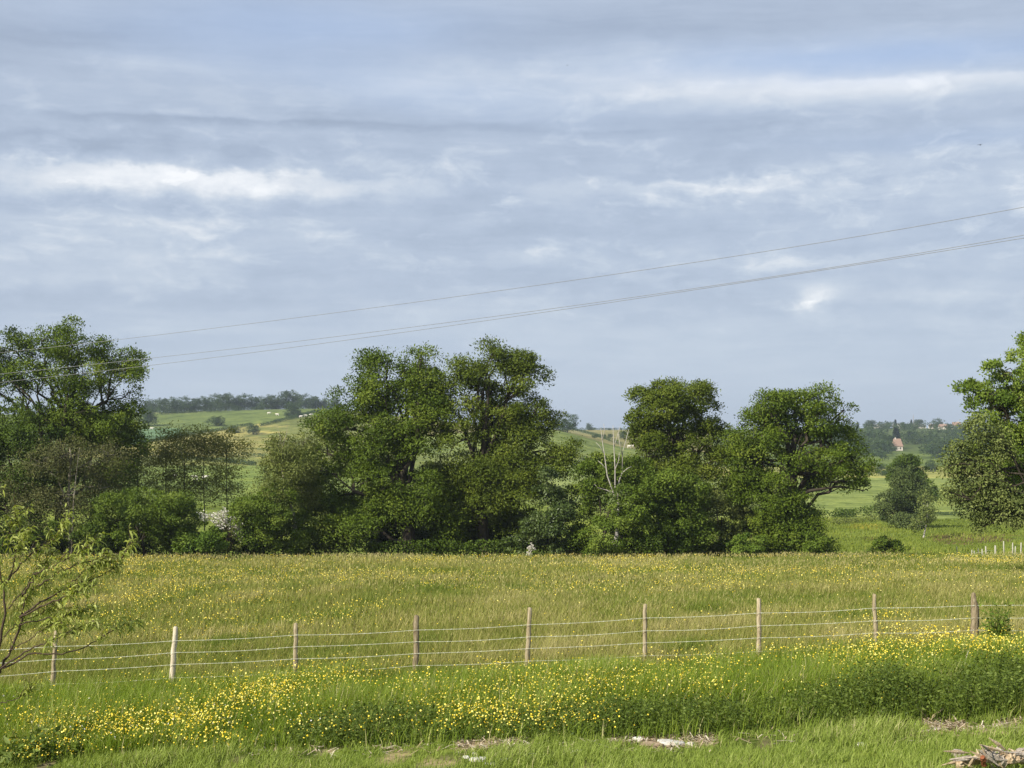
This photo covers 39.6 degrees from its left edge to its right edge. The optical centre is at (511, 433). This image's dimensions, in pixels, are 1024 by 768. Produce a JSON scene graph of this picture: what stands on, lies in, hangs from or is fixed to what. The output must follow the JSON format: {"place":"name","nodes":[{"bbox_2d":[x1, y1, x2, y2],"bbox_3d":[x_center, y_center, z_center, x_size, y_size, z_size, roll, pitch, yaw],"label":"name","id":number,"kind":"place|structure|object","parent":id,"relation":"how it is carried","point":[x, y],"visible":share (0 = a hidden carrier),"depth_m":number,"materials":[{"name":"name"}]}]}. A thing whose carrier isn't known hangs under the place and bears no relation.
{"place":"outdoors","nodes":[
{"label":"outdoors","id":0,"kind":"place"},
{"bbox_2d":[0,626,1023,763],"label":"verge grass","id":1,"kind":"structure","parent":0,"point":[766,677],"depth_m":24.04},
{"bbox_2d":[0,705,1023,767],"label":"short grass","id":2,"kind":"structure","parent":0,"point":[765,756],"depth_m":20.52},
{"bbox_2d":[997,748,1023,764],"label":"broken log","id":3,"kind":"object","parent":2,"relation":"on","point":[1011,757],"visible":0.99,"depth_m":18.36,"materials":[{"name":"brown wood"}]},
{"bbox_2d":[0,409,1023,767],"bbox_3d":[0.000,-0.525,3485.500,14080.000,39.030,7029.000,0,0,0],"label":"ground","id":4,"kind":"structure","parent":0,"point":[590,443],"depth_m":380.46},
{"bbox_2d":[0,740,50,767],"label":"weed plant","id":5,"kind":"object","parent":4,"relation":"on","point":[22,758],"visible":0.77,"depth_m":21.54,"materials":[{"name":"green plant"}]},
{"bbox_2d":[0,395,79,557],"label":"hedgerow tree","id":6,"kind":"object","parent":4,"relation":"on","point":[14,434],"visible":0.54,"depth_m":103.79,"materials":[{"name":"green plant"}]},
{"bbox_2d":[0,721,88,767],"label":"weed plant","id":7,"kind":"object","parent":4,"relation":"on","point":[31,739],"visible":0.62,"depth_m":21.77,"materials":[{"name":"green plant"}]},
{"bbox_2d":[0,513,109,557],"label":"bush","id":8,"kind":"object","parent":4,"relation":"on","point":[90,528],"visible":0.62,"depth_m":100.88,"materials":[{"name":"green plant"}]},
{"bbox_2d":[0,433,136,554],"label":"hawthorn tree","id":9,"kind":"object","parent":4,"relation":"on","point":[70,463],"visible":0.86,"depth_m":102.29,"materials":[{"name":"green plant"}]},
{"bbox_2d":[0,485,144,706],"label":"young tree","id":10,"kind":"object","parent":4,"relation":"on","point":[103,562],"visible":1,"depth_m":15.06,"materials":[{"name":"green plant"}]},
{"bbox_2d":[39,716,112,741],"bbox_3d":[-6.929,4.775,22.567,1.186,0.551,1.052,0,0,0],"label":"weed plant","id":11,"kind":"object","parent":4,"relation":"on","point":[46,728],"visible":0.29,"depth_m":22.54,"materials":[{"name":"green plant"}]},
{"bbox_2d":[0,313,156,552],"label":"oak tree","id":12,"kind":"object","parent":4,"relation":"on","point":[78,416],"visible":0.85,"depth_m":108.20,"materials":[{"name":"green plant"}]},
{"bbox_2d":[75,486,205,555],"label":"bush","id":13,"kind":"object","parent":4,"relation":"on","point":[162,514],"visible":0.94,"depth_m":101.34,"materials":[{"name":"green plant"}]},
{"bbox_2d":[118,442,165,552],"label":"slender sapling","id":14,"kind":"object","parent":4,"relation":"on","point":[141,470],"visible":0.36,"depth_m":111.67,"materials":[{"name":"green plant"}]},
{"bbox_2d":[141,398,153,409],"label":"hilltop tree","id":15,"kind":"object","parent":4,"relation":"on","point":[147,405],"visible":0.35,"depth_m":1116.03,"materials":[{"name":"green plant"}]},
{"bbox_2d":[138,407,160,425],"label":"tree","id":16,"kind":"object","parent":4,"relation":"on","point":[150,416],"visible":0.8,"depth_m":884.98,"materials":[{"name":"green plant"}]},
{"bbox_2d":[147,399,162,411],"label":"hilltop tree","id":17,"kind":"object","parent":4,"relation":"on","point":[154,405],"visible":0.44,"depth_m":1083.64,"materials":[{"name":"green plant"}]},
{"bbox_2d":[3,695,320,740],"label":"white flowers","id":18,"kind":"object","parent":4,"relation":"on","point":[152,723],"visible":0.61,"depth_m":22.68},
{"bbox_2d":[153,397,172,412],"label":"hilltop tree","id":19,"kind":"object","parent":4,"relation":"on","point":[163,404],"visible":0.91,"depth_m":1042.82,"materials":[{"name":"green plant"}]},
{"bbox_2d":[141,427,190,554],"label":"slender sapling","id":20,"kind":"object","parent":4,"relation":"on","point":[169,473],"visible":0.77,"depth_m":112.18,"materials":[{"name":"green plant"}]},
{"bbox_2d":[164,397,185,412],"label":"hilltop tree","id":21,"kind":"object","parent":4,"relation":"on","point":[174,403],"visible":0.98,"depth_m":1036.19,"materials":[{"name":"green plant"}]},
{"bbox_2d":[151,420,212,554],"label":"slender sapling","id":22,"kind":"object","parent":4,"relation":"on","point":[181,482],"visible":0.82,"depth_m":113.36,"materials":[{"name":"green plant"}]},
{"bbox_2d":[178,395,194,412],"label":"hilltop tree","id":23,"kind":"object","parent":4,"relation":"on","point":[188,405],"visible":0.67,"depth_m":1053.82,"materials":[{"name":"green plant"}]},
{"bbox_2d":[130,483,247,489],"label":"hedge","id":24,"kind":"object","parent":4,"relation":"on","point":[188,485],"visible":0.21,"depth_m":384.66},
{"bbox_2d":[190,398,204,410],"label":"hilltop tree","id":25,"kind":"object","parent":4,"relation":"on","point":[195,402],"visible":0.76,"depth_m":1067.34,"materials":[{"name":"green plant"}]},
{"bbox_2d":[143,422,253,441],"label":"hedge","id":26,"kind":"object","parent":4,"relation":"on","point":[241,425],"visible":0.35,"depth_m":840.02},
{"bbox_2d":[170,519,230,557],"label":"bush","id":27,"kind":"object","parent":4,"relation":"on","point":[197,542],"visible":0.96,"depth_m":100.57,"materials":[{"name":"green plant"}]},
{"bbox_2d":[140,452,264,456],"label":"hedge","id":28,"kind":"object","parent":4,"relation":"on","point":[254,454],"visible":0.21,"depth_m":643.54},
{"bbox_2d":[177,423,233,530],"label":"slender sapling","id":29,"kind":"object","parent":4,"relation":"on","point":[201,460],"visible":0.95,"depth_m":114.06,"materials":[{"name":"green plant"}]},
{"bbox_2d":[197,396,215,410],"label":"hilltop tree","id":30,"kind":"object","parent":4,"relation":"on","point":[206,403],"visible":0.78,"depth_m":1088.17,"materials":[{"name":"green plant"}]},
{"bbox_2d":[206,416,225,425],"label":"field bush","id":31,"kind":"object","parent":4,"relation":"on","point":[217,419],"visible":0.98,"depth_m":873.88,"materials":[{"name":"green plant"}]},
{"bbox_2d":[207,393,224,410],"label":"hilltop tree","id":32,"kind":"object","parent":4,"relation":"on","point":[214,399],"visible":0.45,"depth_m":1116.94,"materials":[{"name":"green plant"}]},
{"bbox_2d":[181,456,257,465],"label":"hedge","id":33,"kind":"object","parent":4,"relation":"on","point":[251,462],"visible":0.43,"depth_m":589.98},
{"bbox_2d":[196,508,245,551],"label":"blossom shrub","id":34,"kind":"object","parent":4,"relation":"on","point":[230,536],"visible":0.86,"depth_m":101.06,"materials":[{"name":"white plant"}]},
{"bbox_2d":[216,392,235,409],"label":"hilltop tree","id":35,"kind":"object","parent":4,"relation":"on","point":[227,397],"visible":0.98,"depth_m":1097.55,"materials":[{"name":"green plant"}]},
{"bbox_2d":[204,423,257,555],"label":"slender sapling","id":36,"kind":"object","parent":4,"relation":"on","point":[226,470],"visible":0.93,"depth_m":115.24,"materials":[{"name":"green plant"}]},
{"bbox_2d":[225,395,247,409],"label":"hilltop tree","id":37,"kind":"object","parent":4,"relation":"on","point":[238,401],"visible":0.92,"depth_m":1099.82,"materials":[{"name":"green plant"}]},
{"bbox_2d":[137,403,339,412],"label":"hedge","id":38,"kind":"object","parent":4,"relation":"on","point":[228,407],"visible":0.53,"depth_m":1102.52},
{"bbox_2d":[159,406,330,413],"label":"hedge","id":39,"kind":"object","parent":4,"relation":"on","point":[239,409],"visible":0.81,"depth_m":1057.40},
{"bbox_2d":[234,393,255,409],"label":"hilltop tree","id":40,"kind":"object","parent":4,"relation":"on","point":[248,401],"visible":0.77,"depth_m":1108.73,"materials":[{"name":"green plant"}]},
{"bbox_2d":[245,424,260,434],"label":"field bush","id":41,"kind":"object","parent":4,"relation":"on","point":[254,430],"visible":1,"depth_m":806.95,"materials":[{"name":"green plant"}]},
{"bbox_2d":[251,396,261,409],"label":"hilltop tree","id":42,"kind":"object","parent":4,"relation":"on","point":[255,398],"visible":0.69,"depth_m":1116.05,"materials":[{"name":"green plant"}]},
{"bbox_2d":[256,394,275,409],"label":"hilltop tree","id":43,"kind":"object","parent":4,"relation":"on","point":[263,404],"visible":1,"depth_m":1098.94,"materials":[{"name":"green plant"}]},
{"bbox_2d":[221,479,321,557],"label":"bush","id":44,"kind":"object","parent":4,"relation":"on","point":[256,513],"visible":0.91,"depth_m":101.66,"materials":[{"name":"green plant"}]},
{"bbox_2d":[269,395,285,408],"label":"hilltop tree","id":45,"kind":"object","parent":4,"relation":"on","point":[278,402],"visible":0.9,"depth_m":1105.64,"materials":[{"name":"green plant"}]},
{"bbox_2d":[246,427,330,558],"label":"thin tree","id":46,"kind":"object","parent":4,"relation":"on","point":[302,474],"visible":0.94,"depth_m":102.64,"materials":[{"name":"green plant"}]},
{"bbox_2d":[277,389,299,405],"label":"hilltop tree","id":47,"kind":"object","parent":4,"relation":"on","point":[285,399],"visible":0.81,"depth_m":1112.60,"materials":[{"name":"green plant"}]},
{"bbox_2d":[259,408,320,426],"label":"hedge","id":48,"kind":"object","parent":4,"relation":"on","point":[289,418],"visible":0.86,"depth_m":913.98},
{"bbox_2d":[283,402,304,417],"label":"tree","id":49,"kind":"object","parent":4,"relation":"on","point":[291,410],"visible":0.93,"depth_m":934.57,"materials":[{"name":"green plant"}]},
{"bbox_2d":[294,393,314,408],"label":"hilltop tree","id":50,"kind":"object","parent":4,"relation":"on","point":[306,401],"visible":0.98,"depth_m":1099.72,"materials":[{"name":"green plant"}]},
{"bbox_2d":[309,396,322,408],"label":"hilltop tree","id":51,"kind":"object","parent":4,"relation":"on","point":[317,402],"visible":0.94,"depth_m":1105.74,"materials":[{"name":"green plant"}]},
{"bbox_2d":[318,397,329,408],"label":"hilltop tree","id":52,"kind":"object","parent":4,"relation":"on","point":[323,403],"visible":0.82,"depth_m":1109.48,"materials":[{"name":"green plant"}]},
{"bbox_2d":[325,396,341,408],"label":"hilltop tree","id":53,"kind":"object","parent":4,"relation":"on","point":[332,403],"visible":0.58,"depth_m":1098.78,"materials":[{"name":"green plant"}]},
{"bbox_2d":[284,340,476,557],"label":"oak tree","id":54,"kind":"object","parent":4,"relation":"on","point":[398,501],"visible":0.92,"depth_m":105.09,"materials":[{"name":"green plant"}]},
{"bbox_2d":[353,515,433,555],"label":"bush","id":55,"kind":"object","parent":4,"relation":"on","point":[382,537],"visible":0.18,"depth_m":110.38,"materials":[{"name":"green plant"}]},
{"bbox_2d":[1,536,852,558],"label":"hedge","id":56,"kind":"object","parent":4,"relation":"on","point":[450,547],"visible":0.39,"depth_m":104.12,"materials":[{"name":"green plant"}]},
{"bbox_2d":[415,506,488,555],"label":"bush","id":57,"kind":"object","parent":4,"relation":"on","point":[422,527],"visible":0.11,"depth_m":110.21,"materials":[{"name":"green plant"}]},
{"bbox_2d":[412,334,587,557],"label":"oak tree","id":58,"kind":"object","parent":4,"relation":"on","point":[506,476],"visible":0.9,"depth_m":105.78,"materials":[{"name":"green plant"}]},
{"bbox_2d":[475,507,535,555],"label":"bush","id":59,"kind":"object","parent":4,"relation":"on","point":[530,509],"visible":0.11,"depth_m":108.95,"materials":[{"name":"green plant"}]},
{"bbox_2d":[0,549,1023,690],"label":"meadow grass","id":60,"kind":"structure","parent":4,"relation":"on","point":[471,607],"depth_m":44.70,"materials":[{"name":"plant"}]},
{"bbox_2d":[0,552,1023,757],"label":"buttercups","id":61,"kind":"object","parent":4,"relation":"on","point":[197,712],"visible":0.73,"depth_m":25.97,"materials":[{"name":"yellow plant"}]},
{"bbox_2d":[0,592,1023,686],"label":"wire fence","id":62,"kind":"object","parent":4,"relation":"on","point":[973,626],"visible":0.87,"depth_m":28.26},
{"bbox_2d":[526,542,538,556],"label":"blossom shrub","id":63,"kind":"object","parent":4,"relation":"on","point":[530,551],"visible":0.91,"depth_m":100.84,"materials":[{"name":"white plant"}]},
{"bbox_2d":[498,465,582,557],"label":"bush","id":64,"kind":"object","parent":4,"relation":"on","point":[559,514],"visible":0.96,"depth_m":102.08,"materials":[{"name":"green plant"}]},
{"bbox_2d":[556,413,580,432],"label":"tree","id":65,"kind":"object","parent":4,"relation":"on","point":[570,425],"visible":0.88,"depth_m":733.19,"materials":[{"name":"green plant"}]},
{"bbox_2d":[550,428,623,444],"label":"hedge","id":66,"kind":"object","parent":4,"relation":"on","point":[593,433],"visible":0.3,"depth_m":950.26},
{"bbox_2d":[557,451,659,557],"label":"bush","id":67,"kind":"object","parent":4,"relation":"on","point":[628,517],"visible":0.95,"depth_m":101.50,"materials":[{"name":"green plant"}]},
{"bbox_2d":[594,428,629,557],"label":"dead tree","id":68,"kind":"object","parent":4,"relation":"on","point":[616,532],"visible":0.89,"depth_m":101.04,"materials":[{"name":"grey wood"}]},
{"bbox_2d":[619,430,628,438],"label":"tree","id":69,"kind":"object","parent":4,"relation":"on","point":[621,434],"visible":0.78,"depth_m":941.47,"materials":[{"name":"green plant"}]},
{"bbox_2d":[249,711,1021,760],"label":"dry litter","id":70,"kind":"object","parent":4,"relation":"on","point":[702,739],"visible":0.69,"depth_m":21.50,"materials":[{"name":"plant"}]},
{"bbox_2d":[269,640,1023,748],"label":"nettle patch","id":71,"kind":"object","parent":4,"relation":"on","point":[1009,680],"visible":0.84,"depth_m":22.25,"materials":[{"name":"green plant"}]},
{"bbox_2d":[639,741,663,747],"bbox_3d":[2.074,4.648,21.210,0.394,0.088,0.322,0,0,0],"label":"earth clod","id":72,"kind":"object","parent":4,"relation":"on","point":[656,744],"visible":0.68,"depth_m":21.14,"materials":[{"name":"soil"}]},
{"bbox_2d":[610,468,720,557],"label":"bush","id":73,"kind":"object","parent":4,"relation":"on","point":[679,531],"visible":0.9,"depth_m":102.23,"materials":[{"name":"green plant"}]},
{"bbox_2d":[657,739,684,745],"bbox_3d":[2.402,4.646,21.340,0.439,0.109,0.325,0,0,0],"label":"stone","id":74,"kind":"object","parent":4,"relation":"on","point":[665,742],"visible":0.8,"depth_m":21.27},
{"bbox_2d":[616,375,733,554],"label":"oak tree","id":75,"kind":"object","parent":4,"relation":"on","point":[664,406],"visible":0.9,"depth_m":105.61,"materials":[{"name":"green plant"}]},
{"bbox_2d":[705,479,741,555],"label":"bush","id":76,"kind":"object","parent":4,"relation":"on","point":[719,497],"visible":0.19,"depth_m":118.39,"materials":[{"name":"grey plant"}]},
{"bbox_2d":[685,483,763,557],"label":"bush","id":77,"kind":"object","parent":4,"relation":"on","point":[732,512],"visible":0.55,"depth_m":105.72,"materials":[{"name":"green plant"}]},
{"bbox_2d":[725,532,768,557],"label":"bush","id":78,"kind":"object","parent":4,"relation":"on","point":[738,547],"visible":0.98,"depth_m":101.65,"materials":[{"name":"green plant"}]},
{"bbox_2d":[714,379,884,556],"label":"oak tree","id":79,"kind":"object","parent":4,"relation":"on","point":[780,515],"visible":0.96,"depth_m":104.52,"materials":[{"name":"green plant"}]},
{"bbox_2d":[788,531,834,556],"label":"bush","id":80,"kind":"object","parent":4,"relation":"on","point":[820,545],"visible":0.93,"depth_m":101.04,"materials":[{"name":"green plant"}]},
{"bbox_2d":[655,517,1023,557],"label":"pasture grass","id":81,"kind":"structure","parent":4,"relation":"on","point":[953,535],"depth_m":170.46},
{"bbox_2d":[813,505,877,517],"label":"hedge","id":82,"kind":"object","parent":4,"relation":"on","point":[851,512],"visible":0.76,"depth_m":249.23,"materials":[{"name":"green plant"}]},
{"bbox_2d":[819,514,879,525],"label":"hedge","id":83,"kind":"object","parent":4,"relation":"on","point":[847,520],"visible":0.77,"depth_m":223.25,"materials":[{"name":"green plant"}]},
{"bbox_2d":[848,470,888,475],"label":"hedge","id":84,"kind":"object","parent":4,"relation":"on","point":[883,472],"visible":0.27,"depth_m":632.43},
{"bbox_2d":[864,438,890,455],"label":"hill tree","id":85,"kind":"object","parent":4,"relation":"on","point":[877,444],"visible":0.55,"depth_m":976.40,"materials":[{"name":"green plant"}]},
{"bbox_2d":[875,463,885,469],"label":"hill tree","id":86,"kind":"object","parent":4,"relation":"on","point":[883,467],"visible":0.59,"depth_m":736.47,"materials":[{"name":"green plant"}]},
{"bbox_2d":[878,434,894,441],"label":"hill tree","id":87,"kind":"object","parent":4,"relation":"on","point":[885,437],"visible":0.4,"depth_m":1075.40,"materials":[{"name":"green plant"}]},
{"bbox_2d":[866,535,910,555],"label":"bush","id":88,"kind":"object","parent":4,"relation":"on","point":[883,542],"visible":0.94,"depth_m":107.67,"materials":[{"name":"green plant"}]},
{"bbox_2d":[891,427,901,442],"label":"hill tree","id":89,"kind":"object","parent":4,"relation":"on","point":[896,433],"visible":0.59,"depth_m":1085.81,"materials":[{"name":"green plant"}]},
{"bbox_2d":[892,437,902,450],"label":"house","id":90,"kind":"structure","parent":4,"relation":"on","point":[899,444],"depth_m":1059.65,"materials":[{"name":"ceramic"}]},
{"bbox_2d":[872,464,936,528],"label":"pasture tree","id":91,"kind":"object","parent":4,"relation":"on","point":[903,499],"visible":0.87,"depth_m":201.75,"materials":[{"name":"green plant"}]},
{"bbox_2d":[819,421,999,458],"bbox_3d":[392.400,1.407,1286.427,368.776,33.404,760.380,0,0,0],"label":"wood","id":92,"kind":"object","parent":4,"relation":"on","point":[929,439],"visible":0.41,"depth_m":1165.61,"materials":[{"name":"green plant"}]},
{"bbox_2d":[883,453,941,503],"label":"pasture tree","id":93,"kind":"object","parent":4,"relation":"on","point":[902,462],"visible":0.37,"depth_m":257.42,"materials":[{"name":"green plant"}]},
{"bbox_2d":[912,419,924,425],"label":"hill tree","id":94,"kind":"object","parent":4,"relation":"on","point":[916,421],"visible":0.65,"depth_m":1626.83,"materials":[{"name":"green plant"}]},
{"bbox_2d":[906,489,940,536],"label":"birch sapling","id":95,"kind":"object","parent":4,"relation":"on","point":[924,518],"visible":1,"depth_m":169.51,"materials":[{"name":"green plant"}]},
{"bbox_2d":[923,459,938,471],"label":"hill tree","id":96,"kind":"object","parent":4,"relation":"on","point":[932,466],"visible":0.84,"depth_m":710.02,"materials":[{"name":"green plant"}]},
{"bbox_2d":[931,418,944,426],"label":"hill tree","id":97,"kind":"object","parent":4,"relation":"on","point":[939,421],"visible":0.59,"depth_m":1561.75,"materials":[{"name":"green plant"}]},
{"bbox_2d":[942,749,980,767],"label":"broken log","id":98,"kind":"object","parent":4,"relation":"on","point":[962,762],"visible":0.85,"depth_m":18.33,"materials":[{"name":"brown wood"}]},
{"bbox_2d":[932,411,1023,537],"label":"grey tree","id":99,"kind":"object","parent":4,"relation":"on","point":[997,493],"visible":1,"depth_m":68.79,"materials":[{"name":"green plant"}]},
{"bbox_2d":[947,331,1023,506],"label":"ash tree","id":100,"kind":"object","parent":4,"relation":"on","point":[1003,403],"visible":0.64,"depth_m":71.75,"materials":[{"name":"green plant"}]},
{"bbox_2d":[954,541,1021,555],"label":"post fence","id":101,"kind":"object","parent":4,"relation":"on","point":[995,549],"visible":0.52,"depth_m":115.96,"materials":[{"name":"wood"}]},
{"bbox_2d":[970,738,1006,767],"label":"broken log","id":102,"kind":"object","parent":4,"relation":"on","point":[990,754],"visible":0.98,"depth_m":18.28,"materials":[{"name":"grey wood"}]},
{"bbox_2d":[980,755,986,766],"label":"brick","id":103,"kind":"object","parent":102,"relation":"on","point":[983,759],"visible":0.99,"depth_m":18.14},
{"bbox_2d":[978,602,1014,640],"bbox_3d":[9.582,3.869,28.098,0.714,1.077,0.716,0,0,0],"label":"weed plant","id":104,"kind":"object","parent":4,"relation":"on","point":[997,626],"visible":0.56,"depth_m":28.05,"materials":[{"name":"green plant"}]},
{"bbox_2d":[1,207,1022,352],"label":"overhead cable","id":105,"kind":"object","parent":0,"point":[557,282],"visible":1,"depth_m":47.23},
{"bbox_2d":[0,0,1023,429],"label":"sky","id":106,"kind":"structure","parent":0,"point":[167,166],"materials":[{"name":"blue"}]},
{"bbox_2d":[3,235,1022,373],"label":"overhead cable","id":107,"kind":"object","parent":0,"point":[561,307],"visible":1,"depth_m":47.24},
{"bbox_2d":[6,238,1022,381],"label":"overhead cable","id":108,"kind":"object","parent":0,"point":[557,310],"visible":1,"depth_m":47.36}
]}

